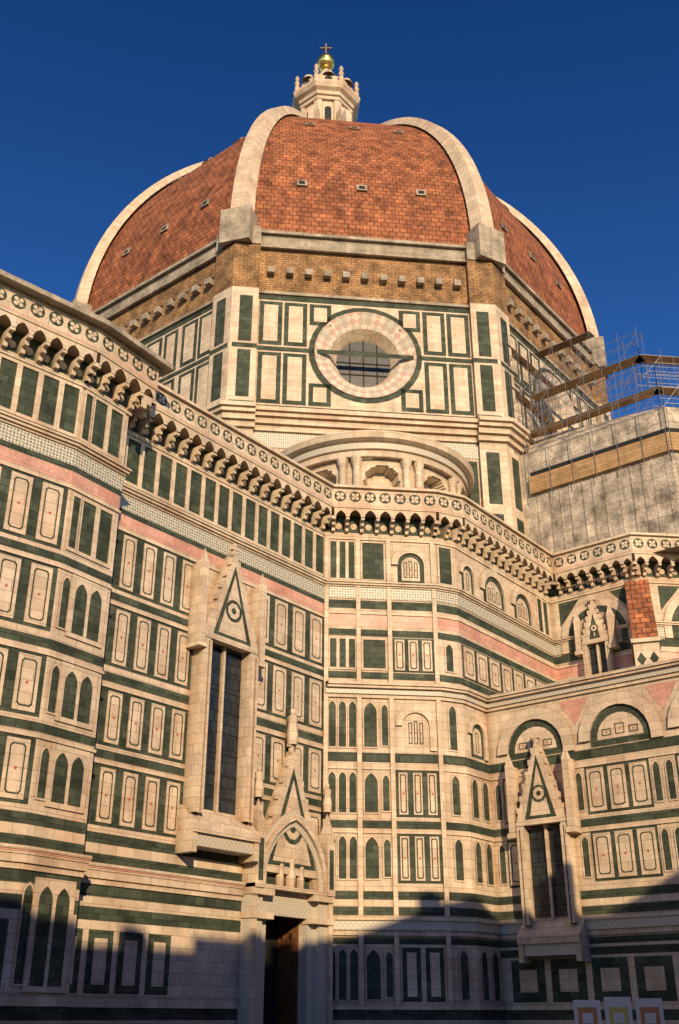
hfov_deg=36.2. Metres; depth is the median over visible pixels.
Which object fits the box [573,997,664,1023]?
poster panel
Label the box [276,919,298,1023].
door
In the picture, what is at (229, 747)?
duomo glass
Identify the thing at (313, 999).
duomo decor
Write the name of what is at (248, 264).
duomo brick
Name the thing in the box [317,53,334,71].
ball
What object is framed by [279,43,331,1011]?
duomo bronze
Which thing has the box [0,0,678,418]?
sky
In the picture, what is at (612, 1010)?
poster
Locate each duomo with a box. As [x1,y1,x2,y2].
[0,63,678,1023]
[0,286,678,1020]
[0,304,678,886]
[124,75,678,1023]
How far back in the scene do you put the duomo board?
76.29 m
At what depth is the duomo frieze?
56.42 m
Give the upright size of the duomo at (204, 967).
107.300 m
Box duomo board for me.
[507,332,678,494]
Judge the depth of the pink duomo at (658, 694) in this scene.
56.34 m
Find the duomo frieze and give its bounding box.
[0,421,665,655]
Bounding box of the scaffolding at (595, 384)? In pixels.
[506,325,678,500]
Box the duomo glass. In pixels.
[203,107,607,917]
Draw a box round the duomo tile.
[87,116,657,638]
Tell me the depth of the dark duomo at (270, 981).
51.35 m
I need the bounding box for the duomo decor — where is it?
[193,443,678,1023]
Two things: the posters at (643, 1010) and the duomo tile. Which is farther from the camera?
the duomo tile
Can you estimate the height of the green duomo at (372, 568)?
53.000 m
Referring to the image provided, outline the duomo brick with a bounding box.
[109,242,607,404]
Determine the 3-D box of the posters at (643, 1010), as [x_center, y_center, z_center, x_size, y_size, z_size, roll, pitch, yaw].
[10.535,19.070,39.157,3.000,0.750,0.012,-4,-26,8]

